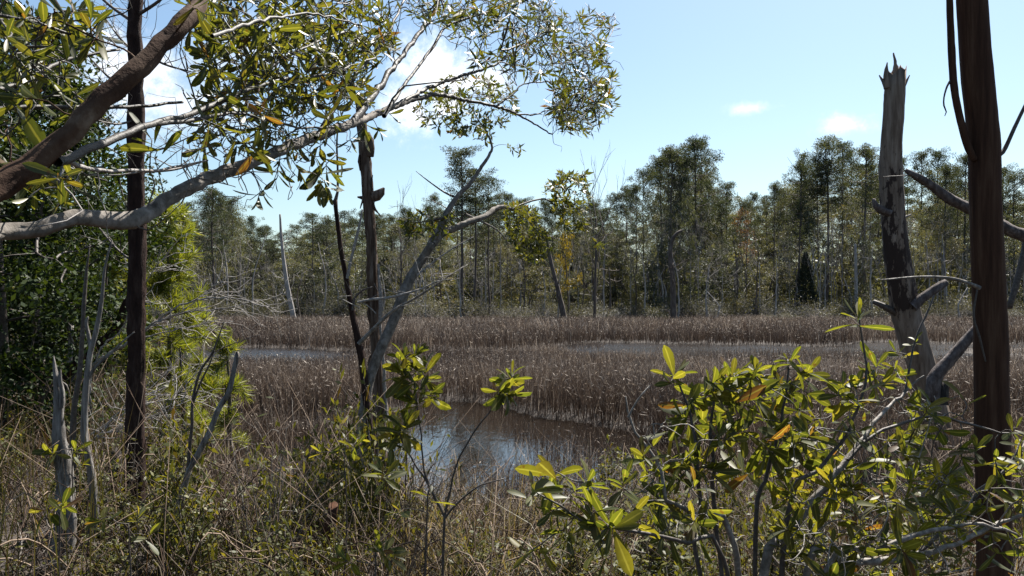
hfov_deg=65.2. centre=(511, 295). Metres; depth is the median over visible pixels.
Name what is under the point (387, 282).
leafy tree
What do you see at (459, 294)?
dead tree
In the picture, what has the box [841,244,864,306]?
dead tree
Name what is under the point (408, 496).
leafy shrub
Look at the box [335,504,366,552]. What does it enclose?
leafy shrub
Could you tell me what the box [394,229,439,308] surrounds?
leafy tree
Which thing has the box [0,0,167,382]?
evergreen tree
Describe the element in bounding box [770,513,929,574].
leafy shrub
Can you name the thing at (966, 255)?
bare tree
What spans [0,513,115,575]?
leafy shrub
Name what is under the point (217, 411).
dead sapling
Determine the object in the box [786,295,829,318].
grey shrub
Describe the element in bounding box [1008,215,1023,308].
bare tree
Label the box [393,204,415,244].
pine tree
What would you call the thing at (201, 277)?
bare tree
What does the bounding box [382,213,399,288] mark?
pine tree
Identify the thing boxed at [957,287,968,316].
dead tree
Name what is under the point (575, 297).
leafy tree
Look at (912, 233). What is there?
bare tree
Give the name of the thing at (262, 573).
leafy shrub
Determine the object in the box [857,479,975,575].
leafy shrub
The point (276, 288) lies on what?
bare tree
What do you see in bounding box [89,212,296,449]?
dead brush
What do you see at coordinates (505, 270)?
bare tree
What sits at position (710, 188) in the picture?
pine tree
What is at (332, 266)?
leafy tree
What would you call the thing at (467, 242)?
pine tree
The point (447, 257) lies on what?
leafy tree
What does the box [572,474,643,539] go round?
leafy shrub
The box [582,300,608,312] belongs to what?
grey shrub
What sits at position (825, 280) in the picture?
dead tree
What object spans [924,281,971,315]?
grey shrub
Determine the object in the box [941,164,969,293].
pine tree
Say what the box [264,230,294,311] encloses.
pine tree
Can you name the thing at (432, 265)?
bare tree
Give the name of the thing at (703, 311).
grey shrub
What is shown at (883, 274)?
leafy tree
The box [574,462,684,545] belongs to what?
leafy shrub
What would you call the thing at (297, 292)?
dead tree
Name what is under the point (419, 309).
grey shrub
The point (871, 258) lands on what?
dead tree
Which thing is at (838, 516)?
leafy shrub
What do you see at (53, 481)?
leafy shrub
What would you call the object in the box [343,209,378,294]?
pine tree
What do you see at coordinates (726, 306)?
grey shrub
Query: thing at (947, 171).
pine tree
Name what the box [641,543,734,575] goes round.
leafy shrub
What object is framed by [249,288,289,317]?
grey shrub
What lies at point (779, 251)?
bare tree
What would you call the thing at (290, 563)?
leafy shrub
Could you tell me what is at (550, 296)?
bare tree
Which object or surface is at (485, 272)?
dead tree
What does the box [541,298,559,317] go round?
grey shrub
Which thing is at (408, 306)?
grey shrub
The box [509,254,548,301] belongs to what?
bare tree
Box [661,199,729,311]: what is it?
bare tree
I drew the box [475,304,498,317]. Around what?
grey shrub
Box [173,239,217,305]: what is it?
leafy tree
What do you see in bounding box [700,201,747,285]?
pine tree
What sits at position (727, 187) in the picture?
pine tree
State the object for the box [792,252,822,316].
cedar tree
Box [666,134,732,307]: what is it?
pine tree
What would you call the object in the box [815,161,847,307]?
bare tree
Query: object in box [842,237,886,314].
leafy tree
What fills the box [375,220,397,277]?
pine tree
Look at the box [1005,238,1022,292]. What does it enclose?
bare tree
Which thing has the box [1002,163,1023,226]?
pine tree
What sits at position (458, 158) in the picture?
pine tree
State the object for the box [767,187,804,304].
pine tree
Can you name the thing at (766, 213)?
pine tree
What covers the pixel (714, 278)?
leafy tree
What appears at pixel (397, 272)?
leafy tree
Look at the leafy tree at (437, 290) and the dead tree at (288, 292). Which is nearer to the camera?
the dead tree at (288, 292)
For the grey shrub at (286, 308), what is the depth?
86.93 m
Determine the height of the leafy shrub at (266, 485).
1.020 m
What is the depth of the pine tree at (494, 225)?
104.85 m
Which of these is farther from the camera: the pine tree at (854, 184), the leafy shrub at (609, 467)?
the pine tree at (854, 184)
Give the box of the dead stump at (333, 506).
[315,501,337,575]
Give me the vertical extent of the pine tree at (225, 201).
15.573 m
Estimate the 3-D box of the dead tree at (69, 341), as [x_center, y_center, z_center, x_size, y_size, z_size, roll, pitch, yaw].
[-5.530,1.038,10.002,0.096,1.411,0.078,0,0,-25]
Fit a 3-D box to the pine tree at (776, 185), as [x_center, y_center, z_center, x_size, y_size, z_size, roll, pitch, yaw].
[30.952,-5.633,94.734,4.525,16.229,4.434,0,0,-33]
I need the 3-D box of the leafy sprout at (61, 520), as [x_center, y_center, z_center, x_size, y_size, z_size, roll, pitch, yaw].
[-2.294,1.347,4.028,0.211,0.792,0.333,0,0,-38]
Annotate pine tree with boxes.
[45,0,221,526]
[175,200,200,294]
[183,186,252,303]
[189,208,213,279]
[193,187,234,308]
[205,192,232,295]
[223,195,243,304]
[233,215,264,307]
[243,225,280,297]
[251,224,286,280]
[260,239,287,303]
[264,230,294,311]
[286,223,308,287]
[296,211,330,305]
[300,222,337,309]
[304,216,351,304]
[328,208,359,292]
[337,216,365,291]
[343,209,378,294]
[361,213,391,259]
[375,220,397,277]
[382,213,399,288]
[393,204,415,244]
[393,217,424,303]
[421,192,445,298]
[421,204,436,293]
[428,208,457,296]
[433,144,491,316]
[448,167,502,316]
[448,192,468,306]
[458,194,480,284]
[466,195,491,305]
[471,174,512,315]
[477,202,512,311]
[485,193,514,295]
[493,190,516,298]
[511,196,538,307]
[521,215,553,309]
[532,198,559,309]
[537,205,566,312]
[551,207,574,286]
[554,210,594,302]
[575,204,599,303]
[576,199,608,293]
[579,207,634,310]
[602,192,634,309]
[605,184,646,296]
[619,183,653,299]
[624,163,662,295]
[638,154,680,297]
[642,141,698,283]
[648,147,692,281]
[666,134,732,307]
[666,152,695,305]
[669,157,705,295]
[681,134,720,295]
[693,179,723,265]
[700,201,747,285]
[710,180,743,278]
[726,197,762,301]
[744,191,764,278]
[750,193,778,296]
[755,180,791,298]
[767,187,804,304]
[771,159,827,294]
[781,149,815,259]
[798,154,851,312]
[801,134,852,281]
[803,151,838,302]
[824,137,861,304]
[828,142,880,300]
[838,151,863,274]
[849,160,881,292]
[850,163,877,275]
[864,172,879,263]
[902,155,920,203]
[904,146,933,278]
[904,170,925,227]
[916,162,967,313]
[919,146,959,308]
[931,152,968,288]
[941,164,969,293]
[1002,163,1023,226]
[1002,168,1023,304]
[1002,181,1019,215]
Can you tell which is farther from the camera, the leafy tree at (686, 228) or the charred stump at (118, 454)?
the leafy tree at (686, 228)
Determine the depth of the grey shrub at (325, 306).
88.13 m
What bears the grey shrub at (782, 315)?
on the ground at (448, 396)
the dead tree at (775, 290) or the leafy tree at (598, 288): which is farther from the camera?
the leafy tree at (598, 288)
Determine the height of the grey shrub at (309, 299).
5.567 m
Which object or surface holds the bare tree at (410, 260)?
on the ground at (448, 396)
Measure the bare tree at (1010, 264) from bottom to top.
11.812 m
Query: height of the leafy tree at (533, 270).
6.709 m
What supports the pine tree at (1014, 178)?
on the ground at (448, 396)
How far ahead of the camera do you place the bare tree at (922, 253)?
86.23 m
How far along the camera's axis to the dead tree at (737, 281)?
88.83 m
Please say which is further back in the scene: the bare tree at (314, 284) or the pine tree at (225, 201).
the pine tree at (225, 201)
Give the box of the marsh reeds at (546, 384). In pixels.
[10,330,1023,535]
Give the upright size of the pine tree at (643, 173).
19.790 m
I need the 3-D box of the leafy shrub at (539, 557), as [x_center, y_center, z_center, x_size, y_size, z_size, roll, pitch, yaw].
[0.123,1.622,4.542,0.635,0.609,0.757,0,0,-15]
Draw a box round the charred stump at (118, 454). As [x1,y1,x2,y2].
[105,447,124,494]
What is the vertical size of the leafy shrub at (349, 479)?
1.330 m
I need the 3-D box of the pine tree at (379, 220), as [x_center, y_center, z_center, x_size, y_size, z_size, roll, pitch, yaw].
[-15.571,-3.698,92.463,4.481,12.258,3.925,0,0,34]
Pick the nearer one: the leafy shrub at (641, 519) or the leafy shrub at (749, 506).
the leafy shrub at (749, 506)
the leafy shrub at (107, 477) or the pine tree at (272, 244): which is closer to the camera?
the leafy shrub at (107, 477)
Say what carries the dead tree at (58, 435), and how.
on the ground at (448, 396)
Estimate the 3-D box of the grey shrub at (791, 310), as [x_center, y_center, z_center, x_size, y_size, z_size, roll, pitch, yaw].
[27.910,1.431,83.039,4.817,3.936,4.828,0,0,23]
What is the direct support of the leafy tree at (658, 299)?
on the ground at (448, 396)
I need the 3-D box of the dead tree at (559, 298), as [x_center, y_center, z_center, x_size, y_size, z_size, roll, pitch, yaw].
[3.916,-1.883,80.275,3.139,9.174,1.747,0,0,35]
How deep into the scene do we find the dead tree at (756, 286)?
81.36 m
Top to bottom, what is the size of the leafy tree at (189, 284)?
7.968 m
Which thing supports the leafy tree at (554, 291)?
on the ground at (448, 396)
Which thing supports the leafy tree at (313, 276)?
on the ground at (448, 396)
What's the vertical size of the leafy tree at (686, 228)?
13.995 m
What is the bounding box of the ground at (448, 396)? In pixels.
[0,300,1023,575]
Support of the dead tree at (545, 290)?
on the ground at (448, 396)
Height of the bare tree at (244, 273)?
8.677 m
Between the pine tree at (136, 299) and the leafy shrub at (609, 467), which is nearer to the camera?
the pine tree at (136, 299)
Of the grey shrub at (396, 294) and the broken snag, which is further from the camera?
the grey shrub at (396, 294)
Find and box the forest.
[4,156,1023,312]
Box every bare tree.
[187,251,230,301]
[200,205,232,290]
[214,226,277,298]
[225,240,260,310]
[253,258,277,302]
[254,232,316,291]
[256,257,290,314]
[297,256,331,315]
[315,234,343,303]
[329,258,365,291]
[332,255,382,314]
[377,236,405,299]
[387,177,426,320]
[390,231,431,286]
[393,231,468,308]
[398,239,434,313]
[402,205,440,316]
[430,222,478,311]
[446,237,496,297]
[464,247,508,313]
[465,221,529,314]
[486,231,525,311]
[502,227,533,311]
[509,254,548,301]
[526,256,586,312]
[553,226,588,310]
[558,231,598,308]
[575,240,606,306]
[580,148,626,318]
[600,185,658,305]
[602,228,632,308]
[620,200,679,307]
[638,159,697,306]
[638,201,695,295]
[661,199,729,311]
[665,198,714,309]
[682,218,737,315]
[704,236,751,309]
[729,218,788,314]
[731,227,760,314]
[762,190,794,304]
[769,198,832,284]
[774,219,820,307]
[798,213,838,310]
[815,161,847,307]
[821,172,867,309]
[821,190,884,291]
[847,206,884,294]
[860,217,912,283]
[906,203,926,262]
[908,206,934,290]
[912,202,965,311]
[922,207,968,304]
[942,218,970,291]
[944,229,1008,276]
[1005,220,1023,295]
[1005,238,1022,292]
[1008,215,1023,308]
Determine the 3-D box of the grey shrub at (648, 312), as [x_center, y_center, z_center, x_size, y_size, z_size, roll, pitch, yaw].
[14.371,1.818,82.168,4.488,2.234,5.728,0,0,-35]
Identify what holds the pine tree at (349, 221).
on the ground at (448, 396)
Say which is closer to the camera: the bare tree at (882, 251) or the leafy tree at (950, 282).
the bare tree at (882, 251)
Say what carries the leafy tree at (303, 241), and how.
on the ground at (448, 396)
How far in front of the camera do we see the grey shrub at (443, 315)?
81.33 m
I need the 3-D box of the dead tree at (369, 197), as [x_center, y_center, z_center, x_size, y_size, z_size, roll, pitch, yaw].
[-1.261,0.252,7.482,0.411,4.320,0.173,0,0,0]
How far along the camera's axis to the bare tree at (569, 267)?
86.78 m
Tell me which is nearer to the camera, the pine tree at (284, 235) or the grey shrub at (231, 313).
the grey shrub at (231, 313)
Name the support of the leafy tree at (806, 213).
on the ground at (448, 396)
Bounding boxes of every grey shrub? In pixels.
[146,296,164,315]
[183,277,217,311]
[195,304,235,317]
[207,298,233,316]
[209,291,259,317]
[226,301,250,317]
[242,294,266,315]
[248,290,276,317]
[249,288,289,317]
[260,300,287,318]
[268,285,302,315]
[271,287,311,311]
[284,277,329,314]
[284,306,315,316]
[300,295,337,316]
[301,296,355,313]
[311,290,363,318]
[315,295,358,317]
[331,279,367,315]
[346,307,366,316]
[357,300,391,315]
[383,276,421,307]
[387,291,427,316]
[387,295,442,316]
[404,293,449,317]
[421,306,458,319]
[423,300,450,315]
[436,286,478,318]
[451,293,487,315]
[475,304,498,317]
[484,299,510,314]
[490,304,533,317]
[492,298,545,317]
[492,306,524,317]
[518,309,541,318]
[521,292,556,317]
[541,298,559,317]
[541,307,576,317]
[549,296,600,317]
[566,302,611,316]
[575,300,629,317]
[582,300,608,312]
[592,298,641,316]
[611,305,643,316]
[626,294,646,311]
[628,304,670,317]
[639,302,668,317]
[649,291,688,316]
[657,294,670,315]
[669,295,713,316]
[679,278,712,316]
[680,292,728,315]
[689,292,728,316]
[694,297,733,317]
[711,297,748,313]
[725,294,746,314]
[727,289,770,315]
[727,291,764,316]
[741,284,789,314]
[750,295,773,314]
[757,301,793,316]
[759,291,805,318]
[763,305,820,318]
[770,302,819,316]
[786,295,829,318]
[805,306,837,318]
[808,294,854,318]
[813,295,856,317]
[839,280,886,317]
[846,289,887,317]
[853,288,889,316]
[854,291,890,317]
[917,283,961,317]
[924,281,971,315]
[927,304,960,317]
[938,290,967,316]
[941,292,971,318]
[944,291,971,318]
[1007,295,1023,313]
[1008,306,1023,316]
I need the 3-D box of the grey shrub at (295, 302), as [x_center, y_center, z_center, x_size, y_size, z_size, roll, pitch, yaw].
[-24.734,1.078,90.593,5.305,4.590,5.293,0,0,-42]
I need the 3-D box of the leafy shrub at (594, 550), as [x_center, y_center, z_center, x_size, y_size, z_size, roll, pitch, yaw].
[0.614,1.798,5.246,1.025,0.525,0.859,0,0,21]
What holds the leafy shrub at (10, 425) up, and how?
on the ground at (448, 396)
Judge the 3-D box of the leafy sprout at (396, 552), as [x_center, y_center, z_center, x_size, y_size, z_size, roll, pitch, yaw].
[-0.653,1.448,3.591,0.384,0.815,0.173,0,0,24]
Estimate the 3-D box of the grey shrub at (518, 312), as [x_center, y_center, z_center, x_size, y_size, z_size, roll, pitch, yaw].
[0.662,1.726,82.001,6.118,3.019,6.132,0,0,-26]
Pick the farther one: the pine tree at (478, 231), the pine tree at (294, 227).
the pine tree at (478, 231)
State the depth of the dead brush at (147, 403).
6.82 m
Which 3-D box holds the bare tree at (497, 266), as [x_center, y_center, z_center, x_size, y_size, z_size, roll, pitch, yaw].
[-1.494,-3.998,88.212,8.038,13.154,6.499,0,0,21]
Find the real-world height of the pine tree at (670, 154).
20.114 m
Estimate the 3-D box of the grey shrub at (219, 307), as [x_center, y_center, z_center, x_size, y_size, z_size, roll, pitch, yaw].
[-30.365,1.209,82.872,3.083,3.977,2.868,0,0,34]
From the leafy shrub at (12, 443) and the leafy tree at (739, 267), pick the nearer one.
the leafy shrub at (12, 443)
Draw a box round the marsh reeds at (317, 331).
[11,310,1023,350]
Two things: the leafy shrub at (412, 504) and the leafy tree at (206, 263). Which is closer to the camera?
the leafy shrub at (412, 504)
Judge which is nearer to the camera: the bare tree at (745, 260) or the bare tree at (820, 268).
the bare tree at (820, 268)
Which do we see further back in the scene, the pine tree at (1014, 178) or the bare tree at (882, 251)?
the pine tree at (1014, 178)
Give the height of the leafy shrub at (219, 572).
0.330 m
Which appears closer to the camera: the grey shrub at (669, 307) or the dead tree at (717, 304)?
the dead tree at (717, 304)
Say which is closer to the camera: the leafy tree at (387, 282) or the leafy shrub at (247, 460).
the leafy shrub at (247, 460)
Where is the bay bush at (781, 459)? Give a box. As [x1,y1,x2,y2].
[507,295,1023,575]
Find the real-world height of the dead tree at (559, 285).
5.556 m
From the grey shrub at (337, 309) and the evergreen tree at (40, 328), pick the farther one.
the grey shrub at (337, 309)
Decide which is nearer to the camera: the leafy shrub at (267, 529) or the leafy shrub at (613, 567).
the leafy shrub at (613, 567)
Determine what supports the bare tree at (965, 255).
on the ground at (448, 396)
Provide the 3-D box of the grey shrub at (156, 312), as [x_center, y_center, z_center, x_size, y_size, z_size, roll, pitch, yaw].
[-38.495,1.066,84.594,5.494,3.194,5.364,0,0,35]
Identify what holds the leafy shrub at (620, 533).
on the ground at (448, 396)
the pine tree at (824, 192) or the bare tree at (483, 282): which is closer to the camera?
the bare tree at (483, 282)
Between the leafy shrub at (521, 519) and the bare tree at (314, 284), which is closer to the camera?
the leafy shrub at (521, 519)
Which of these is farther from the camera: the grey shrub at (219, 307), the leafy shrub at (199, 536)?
the grey shrub at (219, 307)
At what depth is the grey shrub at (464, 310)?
81.04 m
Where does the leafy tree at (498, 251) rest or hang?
on the ground at (448, 396)
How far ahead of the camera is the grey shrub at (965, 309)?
82.68 m
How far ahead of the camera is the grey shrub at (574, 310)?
84.15 m
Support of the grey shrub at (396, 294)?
on the ground at (448, 396)
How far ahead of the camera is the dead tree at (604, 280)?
83.48 m
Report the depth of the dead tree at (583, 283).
85.06 m
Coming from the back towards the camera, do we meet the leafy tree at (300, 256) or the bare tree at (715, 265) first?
the leafy tree at (300, 256)
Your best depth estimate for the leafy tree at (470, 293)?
99.12 m
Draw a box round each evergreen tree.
[0,0,162,451]
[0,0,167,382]
[0,37,189,441]
[0,133,150,412]
[6,237,153,378]
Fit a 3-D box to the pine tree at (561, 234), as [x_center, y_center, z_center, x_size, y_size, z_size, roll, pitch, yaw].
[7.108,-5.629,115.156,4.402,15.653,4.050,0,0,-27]
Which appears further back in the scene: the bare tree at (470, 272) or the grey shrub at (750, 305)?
the bare tree at (470, 272)
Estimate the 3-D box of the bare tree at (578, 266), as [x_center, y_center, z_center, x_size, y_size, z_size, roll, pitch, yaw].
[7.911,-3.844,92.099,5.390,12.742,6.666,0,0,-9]
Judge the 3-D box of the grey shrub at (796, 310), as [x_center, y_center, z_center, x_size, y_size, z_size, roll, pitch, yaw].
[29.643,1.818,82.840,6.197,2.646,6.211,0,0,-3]
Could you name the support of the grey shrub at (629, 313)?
on the ground at (448, 396)
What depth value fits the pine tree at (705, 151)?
110.35 m
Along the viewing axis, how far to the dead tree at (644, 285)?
82.50 m
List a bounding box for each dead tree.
[45,356,76,572]
[62,299,126,406]
[67,324,73,388]
[223,241,231,316]
[234,256,246,308]
[240,235,265,315]
[268,283,277,315]
[271,214,295,318]
[296,270,305,316]
[318,243,332,314]
[333,122,470,548]
[356,94,397,543]
[381,273,387,313]
[439,284,453,318]
[454,274,461,315]
[485,238,492,305]
[494,235,503,312]
[513,242,525,312]
[537,267,545,315]
[543,232,566,318]
[552,267,561,316]
[578,254,591,316]
[592,264,619,315]
[600,236,611,316]
[629,258,638,311]
[638,253,646,315]
[664,230,687,318]
[672,252,684,316]
[694,265,710,317]
[708,293,724,315]
[729,235,738,298]
[753,249,760,317]
[762,261,779,314]
[792,271,800,312]
[818,246,830,311]
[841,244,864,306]
[842,278,853,311]
[862,246,872,315]
[880,0,1023,575]
[883,169,1023,308]
[925,241,936,304]
[938,237,954,312]
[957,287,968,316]
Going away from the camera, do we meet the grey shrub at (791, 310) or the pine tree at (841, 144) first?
the grey shrub at (791, 310)
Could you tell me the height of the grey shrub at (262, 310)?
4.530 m
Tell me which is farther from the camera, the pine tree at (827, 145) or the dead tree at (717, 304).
the pine tree at (827, 145)
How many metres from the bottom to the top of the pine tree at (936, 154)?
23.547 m
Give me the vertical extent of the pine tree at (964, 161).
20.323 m
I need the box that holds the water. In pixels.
[43,335,1023,523]
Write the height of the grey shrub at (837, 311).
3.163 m
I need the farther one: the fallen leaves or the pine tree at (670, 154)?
the pine tree at (670, 154)
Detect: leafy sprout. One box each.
[29,487,82,575]
[32,437,91,562]
[84,506,160,575]
[309,430,369,575]
[330,530,409,575]
[361,457,453,575]
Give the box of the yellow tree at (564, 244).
[554,229,582,315]
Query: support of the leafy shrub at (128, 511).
on the ground at (448, 396)
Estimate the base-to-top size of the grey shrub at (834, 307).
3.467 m
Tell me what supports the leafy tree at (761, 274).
on the ground at (448, 396)
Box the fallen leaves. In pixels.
[0,416,1020,575]
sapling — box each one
[69,248,89,529]
[80,240,134,557]
[89,253,164,410]
[109,188,239,442]
[145,332,218,472]
[166,321,259,575]
[204,323,261,466]
[374,343,531,575]
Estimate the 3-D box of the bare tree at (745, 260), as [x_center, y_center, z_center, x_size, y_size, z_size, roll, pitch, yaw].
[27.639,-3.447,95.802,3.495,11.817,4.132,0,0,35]
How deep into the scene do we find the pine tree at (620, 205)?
110.98 m
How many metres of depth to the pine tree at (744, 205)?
96.29 m
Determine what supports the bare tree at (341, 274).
on the ground at (448, 396)
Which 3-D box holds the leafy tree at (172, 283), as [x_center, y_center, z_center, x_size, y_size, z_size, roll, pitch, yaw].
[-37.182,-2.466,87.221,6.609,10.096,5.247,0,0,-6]
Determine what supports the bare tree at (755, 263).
on the ground at (448, 396)
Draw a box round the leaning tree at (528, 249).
[355,73,606,553]
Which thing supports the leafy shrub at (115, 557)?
on the ground at (448, 396)
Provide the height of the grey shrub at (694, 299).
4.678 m
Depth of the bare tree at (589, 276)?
94.75 m
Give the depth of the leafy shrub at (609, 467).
9.50 m
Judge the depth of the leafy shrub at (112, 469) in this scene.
5.48 m
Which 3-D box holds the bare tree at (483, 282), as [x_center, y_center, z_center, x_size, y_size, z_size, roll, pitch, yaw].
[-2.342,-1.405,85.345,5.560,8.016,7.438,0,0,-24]
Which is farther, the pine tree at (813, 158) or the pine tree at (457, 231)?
the pine tree at (457, 231)
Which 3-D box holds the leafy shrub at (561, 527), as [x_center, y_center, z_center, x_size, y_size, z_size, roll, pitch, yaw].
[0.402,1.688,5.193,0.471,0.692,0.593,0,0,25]
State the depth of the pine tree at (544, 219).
92.59 m
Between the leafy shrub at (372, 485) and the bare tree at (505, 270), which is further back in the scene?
the bare tree at (505, 270)
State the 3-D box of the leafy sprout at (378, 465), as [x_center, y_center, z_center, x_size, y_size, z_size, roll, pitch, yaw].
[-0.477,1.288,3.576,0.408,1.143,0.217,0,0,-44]
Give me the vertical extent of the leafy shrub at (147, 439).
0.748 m
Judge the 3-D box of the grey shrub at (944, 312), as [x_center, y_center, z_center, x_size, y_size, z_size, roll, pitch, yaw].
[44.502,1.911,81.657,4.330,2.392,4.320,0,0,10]
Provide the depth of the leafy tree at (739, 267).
94.63 m
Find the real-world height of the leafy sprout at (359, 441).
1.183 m
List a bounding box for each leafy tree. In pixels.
[111,256,179,316]
[117,250,159,307]
[145,230,197,311]
[162,265,200,305]
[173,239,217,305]
[184,232,229,306]
[197,249,234,302]
[207,228,250,309]
[219,225,264,313]
[246,272,286,308]
[250,271,296,309]
[261,252,306,314]
[273,260,331,313]
[275,248,340,306]
[288,238,310,307]
[302,228,365,316]
[329,247,361,301]
[332,241,392,315]
[355,272,399,315]
[380,249,409,309]
[381,249,424,306]
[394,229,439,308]
[398,234,425,313]
[413,263,456,312]
[431,247,475,307]
[453,243,494,308]
[465,262,491,310]
[467,266,506,310]
[489,236,531,313]
[494,222,552,310]
[508,230,580,313]
[510,259,554,314]
[533,259,565,311]
[560,270,593,312]
[563,217,598,310]
[585,269,624,310]
[589,242,636,314]
[599,243,638,313]
[600,260,651,312]
[620,240,668,309]
[630,238,683,310]
[648,220,689,315]
[661,194,708,309]
[684,244,742,307]
[699,236,753,311]
[699,255,738,300]
[713,260,753,307]
[738,245,780,305]
[739,258,796,314]
[744,259,807,310]
[761,230,811,310]
[772,219,822,313]
[792,200,833,305]
[815,205,881,311]
[815,240,847,309]
[837,251,874,302]
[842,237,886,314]
[861,218,912,301]
[873,243,886,300]
[883,204,931,310]
[910,217,943,307]
[918,203,951,310]
[925,239,969,300]
[936,233,971,309]
[946,213,971,296]
[951,218,971,297]
[963,202,1018,304]
[1004,234,1018,305]
[1006,247,1023,310]
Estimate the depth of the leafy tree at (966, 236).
98.62 m
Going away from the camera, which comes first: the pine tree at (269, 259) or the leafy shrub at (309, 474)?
the leafy shrub at (309, 474)
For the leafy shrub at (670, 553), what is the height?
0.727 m
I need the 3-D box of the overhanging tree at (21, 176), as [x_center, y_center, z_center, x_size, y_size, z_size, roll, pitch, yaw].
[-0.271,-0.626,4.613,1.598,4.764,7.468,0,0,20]
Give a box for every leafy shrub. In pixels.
[0,409,49,458]
[0,428,31,493]
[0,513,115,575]
[23,448,86,507]
[31,433,158,537]
[40,394,106,441]
[44,453,149,532]
[63,521,154,575]
[75,487,170,542]
[78,410,187,465]
[117,386,217,493]
[124,470,222,575]
[125,378,228,572]
[129,460,235,575]
[145,403,180,464]
[145,448,199,532]
[145,479,213,533]
[146,440,196,480]
[164,511,233,575]
[183,517,222,560]
[195,457,260,514]
[196,445,306,552]
[198,540,262,575]
[208,396,347,567]
[212,511,284,566]
[214,530,299,575]
[215,539,282,575]
[233,446,324,535]
[235,503,298,561]
[235,550,336,575]
[239,517,330,575]
[249,524,318,574]
[275,428,354,559]
[279,515,379,575]
[283,453,343,552]
[306,364,367,542]
[314,413,422,566]
[327,360,415,573]
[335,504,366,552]
[368,402,462,569]
[387,489,505,571]
[397,488,441,535]
[417,449,452,501]
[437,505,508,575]
[467,535,609,575]
[483,523,599,575]
[501,496,536,536]
[506,528,635,575]
[516,451,595,509]
[523,475,572,527]
[531,508,605,575]
[537,493,602,575]
[545,530,657,575]
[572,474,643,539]
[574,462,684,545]
[581,545,657,575]
[582,503,644,565]
[586,434,639,497]
[599,493,670,544]
[604,512,745,575]
[619,452,712,574]
[641,492,753,575]
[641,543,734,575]
[642,510,708,575]
[667,496,729,562]
[673,504,770,575]
[700,432,753,565]
[701,470,869,575]
[709,540,776,575]
[726,484,848,571]
[733,543,826,575]
[736,517,814,565]
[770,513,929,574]
[774,552,958,575]
[821,504,858,535]
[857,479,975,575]
[860,555,929,575]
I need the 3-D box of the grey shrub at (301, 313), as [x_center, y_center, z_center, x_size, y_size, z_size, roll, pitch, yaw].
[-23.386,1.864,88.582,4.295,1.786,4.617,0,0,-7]
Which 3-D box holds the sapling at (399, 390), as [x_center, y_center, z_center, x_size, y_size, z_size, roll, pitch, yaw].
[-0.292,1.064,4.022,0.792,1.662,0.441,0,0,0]
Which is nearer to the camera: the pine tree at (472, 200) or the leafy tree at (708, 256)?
the pine tree at (472, 200)
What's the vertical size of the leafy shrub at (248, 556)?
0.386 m
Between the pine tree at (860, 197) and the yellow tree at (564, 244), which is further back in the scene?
the pine tree at (860, 197)
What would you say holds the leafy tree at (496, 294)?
on the ground at (448, 396)
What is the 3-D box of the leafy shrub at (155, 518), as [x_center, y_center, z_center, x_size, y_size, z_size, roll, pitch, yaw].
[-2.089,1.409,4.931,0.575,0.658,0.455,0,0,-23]
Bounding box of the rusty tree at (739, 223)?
[732,207,757,301]
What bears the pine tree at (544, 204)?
on the ground at (448, 396)
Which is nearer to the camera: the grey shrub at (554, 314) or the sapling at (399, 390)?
the sapling at (399, 390)
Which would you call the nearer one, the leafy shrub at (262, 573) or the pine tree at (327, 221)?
the leafy shrub at (262, 573)
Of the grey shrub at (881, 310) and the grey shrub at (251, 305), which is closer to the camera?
the grey shrub at (881, 310)
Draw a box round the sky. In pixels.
[1,0,1023,280]
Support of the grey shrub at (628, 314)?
on the ground at (448, 396)
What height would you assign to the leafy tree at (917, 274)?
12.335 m
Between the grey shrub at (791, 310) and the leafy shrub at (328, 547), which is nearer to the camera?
the leafy shrub at (328, 547)
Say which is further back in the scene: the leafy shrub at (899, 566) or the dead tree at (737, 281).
the dead tree at (737, 281)
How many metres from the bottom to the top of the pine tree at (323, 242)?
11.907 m
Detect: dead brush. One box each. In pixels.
[35,337,227,484]
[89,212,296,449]
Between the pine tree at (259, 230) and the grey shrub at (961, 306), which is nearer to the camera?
the grey shrub at (961, 306)
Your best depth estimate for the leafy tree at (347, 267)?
100.77 m
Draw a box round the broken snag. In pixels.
[872,53,972,464]
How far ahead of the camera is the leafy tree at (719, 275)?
92.69 m
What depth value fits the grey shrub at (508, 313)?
81.83 m
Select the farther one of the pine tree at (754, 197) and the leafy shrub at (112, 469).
the pine tree at (754, 197)
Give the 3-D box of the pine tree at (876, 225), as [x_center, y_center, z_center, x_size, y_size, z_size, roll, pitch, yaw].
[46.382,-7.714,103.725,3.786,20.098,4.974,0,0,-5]
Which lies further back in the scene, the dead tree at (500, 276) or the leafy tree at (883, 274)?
the leafy tree at (883, 274)
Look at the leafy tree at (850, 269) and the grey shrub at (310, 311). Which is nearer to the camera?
the grey shrub at (310, 311)
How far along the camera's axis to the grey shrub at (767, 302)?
86.95 m
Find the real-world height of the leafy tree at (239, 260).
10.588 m
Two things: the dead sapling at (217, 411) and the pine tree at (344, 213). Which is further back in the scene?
the pine tree at (344, 213)
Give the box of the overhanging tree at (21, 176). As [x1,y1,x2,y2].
[0,0,623,240]
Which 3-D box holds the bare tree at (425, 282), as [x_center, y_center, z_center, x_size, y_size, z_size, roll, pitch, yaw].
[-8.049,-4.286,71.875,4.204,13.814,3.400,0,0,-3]
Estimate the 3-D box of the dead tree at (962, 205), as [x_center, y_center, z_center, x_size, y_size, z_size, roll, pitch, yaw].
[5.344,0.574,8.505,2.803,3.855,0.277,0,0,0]
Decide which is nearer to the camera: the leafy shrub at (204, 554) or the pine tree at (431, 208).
the leafy shrub at (204, 554)
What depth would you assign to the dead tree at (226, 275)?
84.00 m
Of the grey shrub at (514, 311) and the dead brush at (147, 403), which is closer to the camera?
the dead brush at (147, 403)

